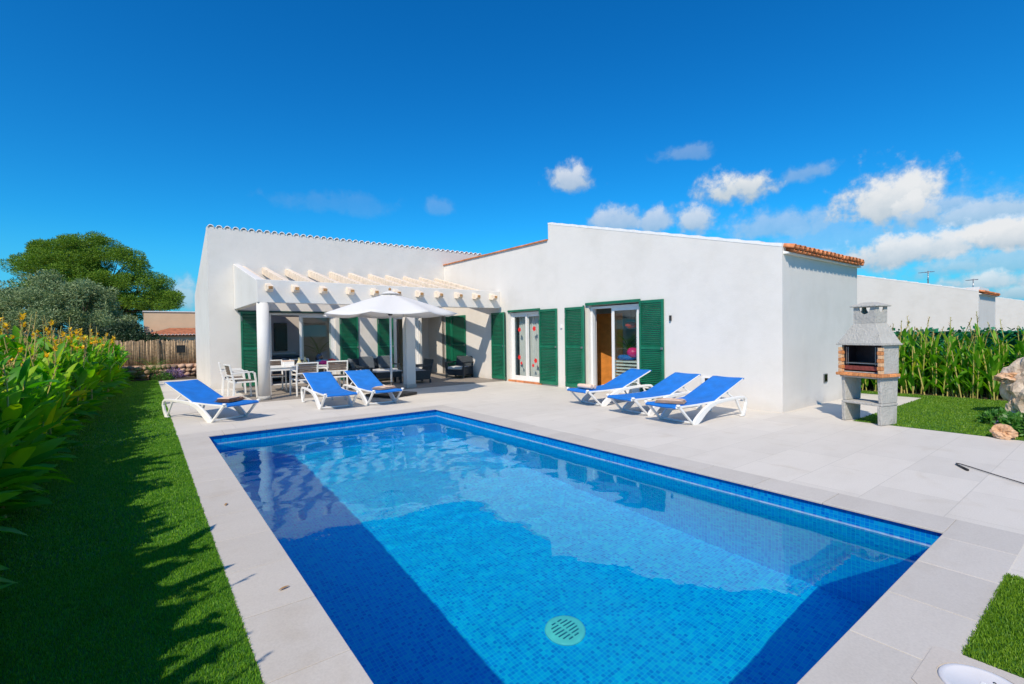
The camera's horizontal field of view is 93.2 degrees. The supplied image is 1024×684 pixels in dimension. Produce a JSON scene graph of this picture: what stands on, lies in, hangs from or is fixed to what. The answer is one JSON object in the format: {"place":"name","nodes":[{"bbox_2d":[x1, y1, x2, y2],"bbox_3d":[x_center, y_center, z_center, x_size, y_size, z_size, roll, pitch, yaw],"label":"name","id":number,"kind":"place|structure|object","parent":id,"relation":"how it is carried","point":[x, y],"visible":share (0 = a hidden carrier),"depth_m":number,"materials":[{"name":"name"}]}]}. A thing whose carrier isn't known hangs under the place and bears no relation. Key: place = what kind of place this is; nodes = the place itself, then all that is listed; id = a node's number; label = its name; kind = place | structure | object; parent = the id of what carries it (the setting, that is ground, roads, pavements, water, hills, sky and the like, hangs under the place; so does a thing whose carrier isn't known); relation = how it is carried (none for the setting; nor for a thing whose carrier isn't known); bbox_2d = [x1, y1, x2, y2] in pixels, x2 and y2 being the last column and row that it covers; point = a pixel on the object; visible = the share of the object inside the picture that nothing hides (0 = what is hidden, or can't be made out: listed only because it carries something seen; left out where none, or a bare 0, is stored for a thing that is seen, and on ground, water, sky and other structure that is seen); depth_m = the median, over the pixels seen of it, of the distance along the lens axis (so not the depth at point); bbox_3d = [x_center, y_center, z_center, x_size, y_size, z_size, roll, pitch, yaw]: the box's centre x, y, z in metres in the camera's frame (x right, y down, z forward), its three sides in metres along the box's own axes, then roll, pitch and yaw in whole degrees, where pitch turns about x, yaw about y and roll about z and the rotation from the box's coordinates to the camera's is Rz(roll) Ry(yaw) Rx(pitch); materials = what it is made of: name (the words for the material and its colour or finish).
{"place":"outdoors","nodes":[
{"label":"outdoors","id":0,"kind":"place"},
{"bbox_2d":[0,468,44,501],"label":"canna plant","id":1,"kind":"object","parent":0,"point":[6,472],"visible":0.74,"depth_m":4.16,"materials":[{"name":"green plant"}]},
{"bbox_2d":[0,380,263,683],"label":"lawn","id":2,"kind":"structure","parent":0,"point":[134,625],"depth_m":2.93,"materials":[{"name":"green plant"}]},
{"bbox_2d":[142,311,195,363],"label":"cream house","id":3,"kind":"structure","parent":0,"point":[176,325],"depth_m":29.07,"materials":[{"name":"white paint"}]},
{"bbox_2d":[232,372,506,401],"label":"terrace floor","id":4,"kind":"structure","parent":0,"point":[278,393],"depth_m":14.96,"materials":[{"name":"tile"}]},
{"bbox_2d":[270,360,286,390],"bbox_3d":[-6.809,0.959,13.845,0.569,0.868,0.646,-2,1,-35],"label":"dining chair","id":5,"kind":"object","parent":4,"relation":"on","point":[274,362],"visible":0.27,"depth_m":13.94,"materials":[{"name":"white plastic"}]},
{"bbox_2d":[289,362,318,396],"bbox_3d":[-5.480,0.960,12.763,0.569,0.868,0.646,-2,1,-41],"label":"dining chair","id":6,"kind":"object","parent":4,"relation":"on","point":[305,366],"visible":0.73,"depth_m":12.54,"materials":[{"name":"white plastic"}]},
{"bbox_2d":[270,364,340,386],"bbox_3d":[-5.864,1.015,13.513,1.900,0.740,0.892,-2,1,-37],"label":"dining table","id":7,"kind":"object","parent":4,"relation":"on","point":[281,368],"visible":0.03,"depth_m":13.01,"materials":[{"name":"white plastic"}]},
{"bbox_2d":[324,360,347,383],"bbox_3d":[-4.904,0.939,13.479,0.569,0.868,0.646,-1,1,-29],"label":"dining chair","id":8,"kind":"object","parent":4,"relation":"on","point":[335,366],"visible":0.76,"depth_m":13.27,"materials":[{"name":"white plastic"}]},
{"bbox_2d":[233,264,499,400],"bbox_3d":[-4.297,-0.541,15.209,7.237,3.747,3.985,-2,1,-37],"label":"pergola","id":9,"kind":"object","parent":4,"relation":"on","point":[251,288],"visible":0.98,"depth_m":13.61,"materials":[{"name":"paint"}]},
{"bbox_2d":[352,358,400,379],"bbox_3d":[-4.642,0.941,16.445,1.490,0.749,0.815,-2,1,-37],"label":"wicker sofa","id":10,"kind":"object","parent":4,"relation":"on","point":[356,362],"visible":0.21,"depth_m":16.55,"materials":[{"name":"black wicker"}]},
{"bbox_2d":[359,356,374,368],"bbox_3d":[-4.881,0.697,16.254,0.500,0.427,0.215,-2,1,-37],"label":"cushion","id":11,"kind":"object","parent":10,"relation":"on","point":[366,361],"visible":0.78,"depth_m":16.23,"materials":[{"name":"grey fabric"}]},
{"bbox_2d":[377,355,392,367],"bbox_3d":[-4.370,0.683,16.643,0.500,0.427,0.215,-2,1,-43],"label":"cushion","id":12,"kind":"object","parent":10,"relation":"on","point":[383,361],"visible":0.74,"depth_m":16.56,"materials":[{"name":"grey fabric"}]},
{"bbox_2d":[373,369,402,382],"bbox_3d":[-4.030,1.119,15.482,0.900,0.410,0.560,-2,1,-37],"label":"coffee table","id":13,"kind":"object","parent":4,"relation":"on","point":[385,373],"visible":0.68,"depth_m":15.30,"materials":[{"name":"wicker"}]},
{"bbox_2d":[402,358,433,382],"bbox_3d":[-3.042,0.932,15.726,0.815,0.749,0.770,-1,1,-32],"label":"wicker armchair","id":14,"kind":"object","parent":4,"relation":"on","point":[423,373],"visible":0.52,"depth_m":15.52,"materials":[{"name":"black wicker"}]},
{"bbox_2d":[445,356,473,378],"bbox_3d":[-1.850,0.887,17.289,0.770,0.749,0.815,0,1,25],"label":"wicker armchair","id":15,"kind":"object","parent":4,"relation":"on","point":[463,366],"visible":1,"depth_m":17.09,"materials":[{"name":"black wicker"}]},
{"bbox_2d":[15,376,1004,496],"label":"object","id":16,"kind":"structure","parent":0,"point":[984,396],"depth_m":11.63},
{"bbox_2d":[0,444,28,537],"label":"canna plant","id":17,"kind":"object","parent":16,"relation":"on","point":[5,496],"visible":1,"depth_m":3.31,"materials":[{"name":"green plant"}]},
{"bbox_2d":[9,312,28,343],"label":"canna plant","id":18,"kind":"object","parent":16,"relation":"on","point":[16,332],"visible":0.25,"depth_m":8.26,"materials":[{"name":"green plant"}]},
{"bbox_2d":[0,317,37,407],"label":"canna plant","id":19,"kind":"object","parent":16,"relation":"on","point":[3,362],"visible":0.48,"depth_m":4.83,"materials":[{"name":"green plant"}]},
{"bbox_2d":[0,322,41,357],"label":"canna plant","id":20,"kind":"object","parent":16,"relation":"on","point":[10,345],"visible":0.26,"depth_m":6.88,"materials":[{"name":"green plant"}]},
{"bbox_2d":[0,360,45,445],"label":"canna plant","id":21,"kind":"object","parent":16,"relation":"on","point":[34,421],"visible":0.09,"depth_m":5.31,"materials":[{"name":"green plant"}]},
{"bbox_2d":[0,372,51,502],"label":"canna plant","id":22,"kind":"object","parent":16,"relation":"on","point":[10,450],"visible":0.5,"depth_m":4.35,"materials":[{"name":"green plant"}]},
{"bbox_2d":[0,381,53,515],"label":"canna plant","id":23,"kind":"object","parent":16,"relation":"on","point":[3,441],"visible":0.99,"depth_m":4.00,"materials":[{"name":"green plant"}]},
{"bbox_2d":[0,364,62,505],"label":"canna plant","id":24,"kind":"object","parent":16,"relation":"on","point":[11,407],"visible":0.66,"depth_m":4.36,"materials":[{"name":"green plant"}]},
{"bbox_2d":[0,324,64,421],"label":"canna plant","id":25,"kind":"object","parent":16,"relation":"on","point":[41,365],"visible":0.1,"depth_m":6.46,"materials":[{"name":"green plant"}]},
{"bbox_2d":[0,367,67,484],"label":"canna plant","id":26,"kind":"object","parent":16,"relation":"on","point":[33,380],"visible":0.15,"depth_m":5.07,"materials":[{"name":"green plant"}]},
{"bbox_2d":[0,370,73,518],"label":"canna plant","id":27,"kind":"object","parent":16,"relation":"on","point":[3,449],"visible":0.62,"depth_m":4.25,"materials":[{"name":"green plant"}]},
{"bbox_2d":[0,356,76,494],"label":"canna plant","id":28,"kind":"object","parent":16,"relation":"on","point":[43,452],"visible":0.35,"depth_m":4.89,"materials":[{"name":"green plant"}]},
{"bbox_2d":[0,331,77,416],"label":"canna plant","id":29,"kind":"object","parent":16,"relation":"on","point":[39,341],"visible":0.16,"depth_m":7.86,"materials":[{"name":"green plant"}]},
{"bbox_2d":[11,362,71,460],"bbox_3d":[-5.638,0.889,5.554,0.887,1.324,1.104,-2,1,-35],"label":"canna plant","id":30,"kind":"object","parent":16,"relation":"on","point":[58,424],"visible":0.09,"depth_m":5.75,"materials":[{"name":"green plant"}]},
{"bbox_2d":[6,358,77,457],"bbox_3d":[-5.852,0.854,5.809,0.939,1.390,0.776,0,1,19],"label":"canna plant","id":31,"kind":"object","parent":16,"relation":"on","point":[48,413],"visible":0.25,"depth_m":5.91,"materials":[{"name":"green plant"}]},
{"bbox_2d":[26,338,85,446],"bbox_3d":[-6.233,0.747,6.331,0.966,1.597,0.742,-1,1,-12],"label":"canna plant","id":32,"kind":"object","parent":16,"relation":"on","point":[60,428],"visible":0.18,"depth_m":6.49,"materials":[{"name":"green plant"}]},
{"bbox_2d":[30,344,90,452],"bbox_3d":[-5.978,0.782,6.179,0.907,1.525,0.828,-2,1,-40],"label":"canna plant","id":33,"kind":"object","parent":16,"relation":"on","point":[54,385],"visible":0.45,"depth_m":6.25,"materials":[{"name":"green plant"}]},
{"bbox_2d":[23,336,98,431],"bbox_3d":[-7.432,0.716,7.918,1.246,1.643,1.001,0,1,44],"label":"canna plant","id":34,"kind":"object","parent":16,"relation":"on","point":[59,353],"visible":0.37,"depth_m":8.06,"materials":[{"name":"green plant"}]},
{"bbox_2d":[39,317,86,406],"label":"canna plant","id":35,"kind":"object","parent":16,"relation":"on","point":[46,345],"visible":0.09,"depth_m":8.21,"materials":[{"name":"green plant"}]},
{"bbox_2d":[46,326,91,420],"bbox_3d":[-7.572,0.631,8.060,1.102,1.808,0.847,-1,1,-14],"label":"canna plant","id":36,"kind":"object","parent":16,"relation":"on","point":[78,412],"visible":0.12,"depth_m":8.04,"materials":[{"name":"green plant"}]},
{"bbox_2d":[48,341,101,428],"bbox_3d":[-7.840,0.753,8.410,1.010,1.560,1.257,-2,1,-37],"label":"canna plant","id":37,"kind":"object","parent":16,"relation":"on","point":[80,374],"visible":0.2,"depth_m":8.45,"materials":[{"name":"green plant"}]},
{"bbox_2d":[64,345,103,423],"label":"canna plant","id":38,"kind":"object","parent":16,"relation":"on","point":[90,374],"visible":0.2,"depth_m":8.92,"materials":[{"name":"green plant"}]},
{"bbox_2d":[69,339,106,400],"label":"canna plant","id":39,"kind":"object","parent":16,"relation":"on","point":[93,396],"visible":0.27,"depth_m":10.23,"materials":[{"name":"green plant"}]},
{"bbox_2d":[86,339,118,399],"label":"canna plant","id":40,"kind":"object","parent":16,"relation":"on","point":[97,361],"visible":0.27,"depth_m":11.87,"materials":[{"name":"green plant"}]},
{"bbox_2d":[94,343,124,397],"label":"canna plant","id":41,"kind":"object","parent":16,"relation":"on","point":[108,376],"visible":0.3,"depth_m":12.35,"materials":[{"name":"green plant"}]},
{"bbox_2d":[109,337,130,380],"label":"canna plant","id":42,"kind":"object","parent":16,"relation":"on","point":[121,357],"visible":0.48,"depth_m":14.82,"materials":[{"name":"green plant"}]},
{"bbox_2d":[131,358,177,379],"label":"flowering shrub","id":43,"kind":"object","parent":16,"relation":"on","point":[152,373],"visible":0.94,"depth_m":17.93,"materials":[{"name":"green plant"}]},
{"bbox_2d":[896,321,913,393],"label":"corn plant","id":44,"kind":"object","parent":16,"relation":"on","point":[903,362],"visible":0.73,"depth_m":11.46,"materials":[{"name":"green plant"}]},
{"bbox_2d":[899,315,929,392],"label":"canna plant","id":45,"kind":"object","parent":16,"relation":"on","point":[910,330],"visible":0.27,"depth_m":11.62,"materials":[{"name":"green plant"}]},
{"bbox_2d":[898,317,938,393],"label":"corn plant","id":46,"kind":"object","parent":16,"relation":"on","point":[912,377],"visible":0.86,"depth_m":11.29,"materials":[{"name":"green plant"}]},
{"bbox_2d":[909,328,940,392],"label":"canna plant","id":47,"kind":"object","parent":16,"relation":"on","point":[916,348],"visible":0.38,"depth_m":11.53,"materials":[{"name":"green plant"}]},
{"bbox_2d":[920,331,941,393],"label":"canna plant","id":48,"kind":"object","parent":16,"relation":"on","point":[929,373],"visible":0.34,"depth_m":11.33,"materials":[{"name":"green plant"}]},
{"bbox_2d":[909,317,953,395],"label":"corn plant","id":49,"kind":"object","parent":16,"relation":"on","point":[934,372],"visible":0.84,"depth_m":11.09,"materials":[{"name":"green plant"}]},
{"bbox_2d":[930,331,960,396],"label":"canna plant","id":50,"kind":"object","parent":16,"relation":"on","point":[946,371],"visible":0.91,"depth_m":10.80,"materials":[{"name":"green plant"}]},
{"bbox_2d":[868,326,1023,395],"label":"leafy screen fence","id":51,"kind":"object","parent":16,"relation":"on","point":[1013,342],"visible":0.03,"depth_m":11.20,"materials":[{"name":"green plant"}]},
{"bbox_2d":[937,318,972,395],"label":"canna plant","id":52,"kind":"object","parent":16,"relation":"on","point":[962,343],"visible":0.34,"depth_m":10.84,"materials":[{"name":"green plant"}]},
{"bbox_2d":[947,322,975,397],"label":"corn plant","id":53,"kind":"object","parent":16,"relation":"on","point":[954,363],"visible":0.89,"depth_m":10.60,"materials":[{"name":"green plant"}]},
{"bbox_2d":[952,332,974,396],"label":"canna plant","id":54,"kind":"object","parent":16,"relation":"on","point":[967,343],"visible":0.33,"depth_m":10.71,"materials":[{"name":"green plant"}]},
{"bbox_2d":[959,336,987,398],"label":"canna plant","id":55,"kind":"object","parent":16,"relation":"on","point":[977,362],"visible":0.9,"depth_m":10.38,"materials":[{"name":"green plant"}]},
{"bbox_2d":[963,319,1012,397],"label":"canna plant","id":56,"kind":"object","parent":16,"relation":"on","point":[985,345],"visible":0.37,"depth_m":10.49,"materials":[{"name":"green plant"}]},
{"bbox_2d":[973,329,1016,397],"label":"canna plant","id":57,"kind":"object","parent":16,"relation":"on","point":[986,354],"visible":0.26,"depth_m":10.54,"materials":[{"name":"green plant"}]},
{"bbox_2d":[971,311,1023,400],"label":"corn plant","id":58,"kind":"object","parent":16,"relation":"on","point":[993,366],"visible":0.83,"depth_m":10.21,"materials":[{"name":"green plant"}]},
{"bbox_2d":[997,337,1022,399],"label":"canna plant","id":59,"kind":"object","parent":16,"relation":"on","point":[1004,355],"visible":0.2,"depth_m":10.25,"materials":[{"name":"green plant"}]},
{"bbox_2d":[1008,326,1023,363],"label":"canna plant","id":60,"kind":"object","parent":16,"relation":"on","point":[1018,346],"visible":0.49,"depth_m":9.94,"materials":[{"name":"green plant"}]},
{"bbox_2d":[0,0,1023,331],"label":"sky","id":61,"kind":"structure","parent":0,"point":[887,134],"materials":[{"name":"blue"}]},
{"bbox_2d":[215,416,928,683],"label":"water","id":62,"kind":"structure","parent":0,"point":[433,550],"depth_m":3.58,"materials":[{"name":"blue liquid"}]},
{"bbox_2d":[126,349,1023,678],"bbox_3d":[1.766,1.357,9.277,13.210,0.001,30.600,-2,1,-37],"label":"paving","id":63,"kind":"structure","parent":0,"point":[823,445],"depth_m":6.82,"materials":[{"name":"stone"}]},
{"bbox_2d":[0,269,144,338],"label":"olive tree","id":64,"kind":"object","parent":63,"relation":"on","point":[45,300],"visible":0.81,"depth_m":26.49,"materials":[{"name":"green plant"}]},
{"bbox_2d":[0,230,185,329],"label":"pine tree","id":65,"kind":"object","parent":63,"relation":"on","point":[71,257],"visible":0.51,"depth_m":33.79,"materials":[{"name":"green plant"}]},
{"bbox_2d":[52,319,170,365],"bbox_3d":[-20.046,0.209,24.029,6.110,2.787,2.794,-1,1,6],"label":"dark bush","id":66,"kind":"object","parent":63,"relation":"on","point":[124,333],"visible":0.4,"depth_m":23.70,"materials":[{"name":"green plant"}]},
{"bbox_2d":[122,363,196,378],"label":"dry stone wall","id":67,"kind":"structure","parent":63,"relation":"on","point":[190,369],"depth_m":19.07,"materials":[{"name":"beige stone"}]},
{"bbox_2d":[116,339,195,365],"bbox_3d":[-14.040,0.598,18.950,5.024,1.400,0.156,-2,1,-37],"label":"cane screen fence","id":68,"kind":"object","parent":67,"relation":"on","point":[157,352],"visible":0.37,"depth_m":19.12,"materials":[{"name":"brown wicker"}]},
{"bbox_2d":[162,379,259,422],"bbox_3d":[-5.812,1.125,9.336,1.938,0.705,0.736,0,1,26],"label":"sun lounger","id":69,"kind":"object","parent":63,"relation":"on","point":[196,393],"visible":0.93,"depth_m":9.32,"materials":[{"name":"blue fabric"}]},
{"bbox_2d":[218,362,246,394],"bbox_3d":[-7.674,0.981,13.274,0.646,0.868,0.569,-1,1,-32],"label":"dining chair","id":70,"kind":"object","parent":63,"relation":"on","point":[235,378],"visible":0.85,"depth_m":13.12,"materials":[{"name":"white plastic"}]},
{"bbox_2d":[223,364,257,397],"bbox_3d":[-6.889,0.988,12.293,0.646,0.868,0.569,-2,1,-43],"label":"dining chair","id":71,"kind":"object","parent":63,"relation":"on","point":[228,370],"visible":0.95,"depth_m":12.26,"materials":[{"name":"white plastic"}]},
{"bbox_2d":[301,371,358,409],"bbox_3d":[-4.105,1.074,10.825,0.736,0.705,1.937,-2,1,-37],"label":"sun lounger","id":72,"kind":"object","parent":63,"relation":"on","point":[324,384],"visible":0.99,"depth_m":10.89,"materials":[{"name":"blue fabric"}]},
{"bbox_2d":[342,369,403,404],"bbox_3d":[-3.281,1.054,11.327,0.736,0.705,1.938,-2,1,-38],"label":"sun lounger","id":73,"kind":"object","parent":63,"relation":"on","point":[367,380],"visible":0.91,"depth_m":11.39,"materials":[{"name":"blue fabric"}]},
{"bbox_2d":[323,288,457,397],"bbox_3d":[-3.082,-0.012,12.299,3.160,2.738,3.160,-1,1,-22],"label":"parasol","id":74,"kind":"object","parent":63,"relation":"on","point":[389,304],"visible":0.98,"depth_m":11.79,"materials":[{"name":"white fabric"}]},
{"bbox_2d":[195,222,864,412],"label":"house","id":75,"kind":"structure","parent":63,"relation":"on","point":[771,324],"depth_m":13.19,"materials":[{"name":"paint"}]},
{"bbox_2d":[272,323,295,354],"bbox_3d":[-8.399,-0.124,17.575,1.000,1.140,0.080,-2,1,-37],"label":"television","id":76,"kind":"object","parent":75,"relation":"attached to","point":[280,336],"visible":0.96,"depth_m":17.55,"materials":[{"name":"black"}]},
{"bbox_2d":[272,355,306,378],"bbox_3d":[-8.132,0.875,17.145,1.500,0.750,0.820,-2,1,-37],"label":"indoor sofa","id":77,"kind":"object","parent":75,"relation":"in","point":[284,358],"visible":0.1,"depth_m":17.12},
{"bbox_2d":[299,315,333,382],"bbox_3d":[-6.513,0.216,16.151,1.080,2.198,0.035,-2,1,-37],"label":"door frame","id":78,"kind":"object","parent":75,"relation":"in","point":[300,316],"depth_m":15.97,"materials":[{"name":"white metal"}]},
{"bbox_2d":[302,318,330,376],"bbox_3d":[-6.532,0.215,16.193,0.980,2.198,0.035,-2,1,-37],"label":"sliding door","id":79,"kind":"structure","parent":75,"relation":"in","point":[302,318],"depth_m":16.42,"materials":[{"name":"glass"}]},
{"bbox_2d":[513,314,527,378],"bbox_3d":[0.271,0.144,15.401,0.035,2.033,0.710,-2,1,-37],"label":"sliding door","id":80,"kind":"structure","parent":75,"relation":"in","point":[521,315],"depth_m":15.33,"materials":[{"name":"white metal"}]},
{"bbox_2d":[528,313,538,379],"bbox_3d":[0.701,0.147,14.911,0.035,2.033,0.710,-2,1,-37],"label":"sliding door","id":81,"kind":"structure","parent":75,"relation":"in","point":[529,377],"depth_m":15.12,"materials":[{"name":"white metal"}]},
{"bbox_2d":[596,313,622,384],"bbox_3d":[2.724,0.182,13.796,0.898,2.120,0.111,0,1,35],"label":"wooden door","id":82,"kind":"structure","parent":75,"relation":"in","point":[604,349],"depth_m":13.80,"materials":[{"name":"orange wood"}]},
{"bbox_2d":[612,306,638,391],"bbox_3d":[2.834,0.175,12.037,0.035,2.083,0.870,-2,1,-37],"label":"sliding door","id":83,"kind":"structure","parent":75,"relation":"in","point":[635,307],"depth_m":12.20,"materials":[{"name":"white metal"}]},
{"bbox_2d":[615,347,636,386],"bbox_3d":[3.112,0.700,12.529,0.520,1.120,0.850,-2,1,-37],"label":"beach toy pile","id":84,"kind":"object","parent":75,"relation":"on","point":[629,358],"visible":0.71,"depth_m":12.44,"materials":[{"name":"white plastic"}]},
{"bbox_2d":[178,405,1023,683],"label":"coping","id":85,"kind":"object","parent":63,"relation":"on","point":[940,590],"visible":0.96,"depth_m":2.95,"materials":[{"name":"stone"}]},
{"bbox_2d":[566,368,652,405],"bbox_3d":[2.172,0.991,10.661,1.938,0.705,0.736,-1,1,-30],"label":"sun lounger","id":86,"kind":"object","parent":63,"relation":"on","point":[619,383],"visible":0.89,"depth_m":10.64,"materials":[{"name":"blue fabric"}]},
{"bbox_2d":[606,372,701,415],"bbox_3d":[2.799,1.005,9.441,1.938,0.705,0.736,-1,1,-30],"label":"sun lounger","id":87,"kind":"object","parent":63,"relation":"on","point":[671,385],"visible":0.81,"depth_m":9.41,"materials":[{"name":"blue fabric"}]},
{"bbox_2d":[644,376,746,424],"bbox_3d":[3.256,1.015,8.534,1.938,0.705,0.736,-1,1,-33],"label":"sun lounger","id":88,"kind":"object","parent":63,"relation":"on","point":[710,391],"visible":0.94,"depth_m":8.54,"materials":[{"name":"blue fabric"}]},
{"bbox_2d":[655,398,686,403],"bbox_3d":[2.674,0.985,8.160,0.470,0.055,0.310,0,1,29],"label":"towel","id":89,"kind":"object","parent":88,"relation":"on","point":[671,400],"visible":1,"depth_m":8.07,"materials":[{"name":"white fabric"}]},
{"bbox_2d":[836,302,902,425],"bbox_3d":[5.867,0.333,7.975,0.504,1.975,0.740,-1,1,-22],"label":"barbecue","id":90,"kind":"object","parent":63,"relation":"on","point":[869,342],"visible":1,"depth_m":7.85,"materials":[{"name":"concrete"}]},
{"bbox_2d":[912,646,1023,683],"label":"skimmer cover","id":91,"kind":"object","parent":63,"relation":"on","point":[956,668],"visible":1,"depth_m":2.16,"materials":[{"name":"white plastic"}]},
{"bbox_2d":[209,410,941,546],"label":"wall","id":92,"kind":"structure","parent":0,"point":[928,538],"depth_m":5.60,"materials":[{"name":"blue tile"}]},
{"bbox_2d":[857,275,999,331],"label":"house","id":93,"kind":"structure","parent":0,"point":[919,304],"depth_m":22.36,"materials":[{"name":"white paint"}]},
{"bbox_2d":[854,390,1023,677],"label":"lawn","id":94,"kind":"structure","parent":0,"point":[989,435],"depth_m":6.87,"materials":[{"name":"green plant"}]},
{"bbox_2d":[975,407,1020,424],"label":"flowering plant","id":95,"kind":"object","parent":94,"relation":"on","point":[993,413],"visible":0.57,"depth_m":7.65,"materials":[{"name":"green plant"}]},
{"bbox_2d":[989,424,1017,439],"bbox_3d":[6.808,1.264,6.713,0.277,0.261,0.262,0,1,37],"label":"rock","id":96,"kind":"object","parent":94,"relation":"on","point":[1003,431],"visible":0.91,"depth_m":6.64,"materials":[{"name":"beige stone"}]},
{"bbox_2d":[989,411,1023,436],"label":"flowering plant","id":97,"kind":"object","parent":94,"relation":"on","point":[1015,422],"visible":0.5,"depth_m":6.93,"materials":[{"name":"green plant"}]},
{"bbox_2d":[999,357,1023,417],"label":"rock","id":98,"kind":"object","parent":94,"relation":"on","point":[1015,389],"visible":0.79,"depth_m":8.14,"materials":[{"name":"stone"}]},
{"bbox_2d":[993,372,1017,383],"bbox_3d":[8.578,0.620,8.324,0.442,0.215,0.487,0,1,36],"label":"rock","id":99,"kind":"object","parent":98,"relation":"on","point":[1004,378],"visible":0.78,"depth_m":8.26,"materials":[{"name":"beige stone"}]},
{"bbox_2d":[995,297,1023,330],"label":"house","id":100,"kind":"structure","parent":0,"point":[1009,312],"depth_m":33.74,"materials":[{"name":"white paint"}]},
{"bbox_3d":[-6.915,1.029,17.369,0.340,0.600,0.340,-2,1,-37],"label":"planter","id":101,"kind":"object","parent":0,"visible":0},
{"bbox_2d":[307,338,328,360],"bbox_3d":[-6.946,0.255,17.367,1.311,0.989,1.315,0,1,21],"label":"potted palm","id":102,"kind":"object","parent":101,"relation":"on","point":[319,356],"visible":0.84,"depth_m":17.29,"materials":[{"name":"green plant"}]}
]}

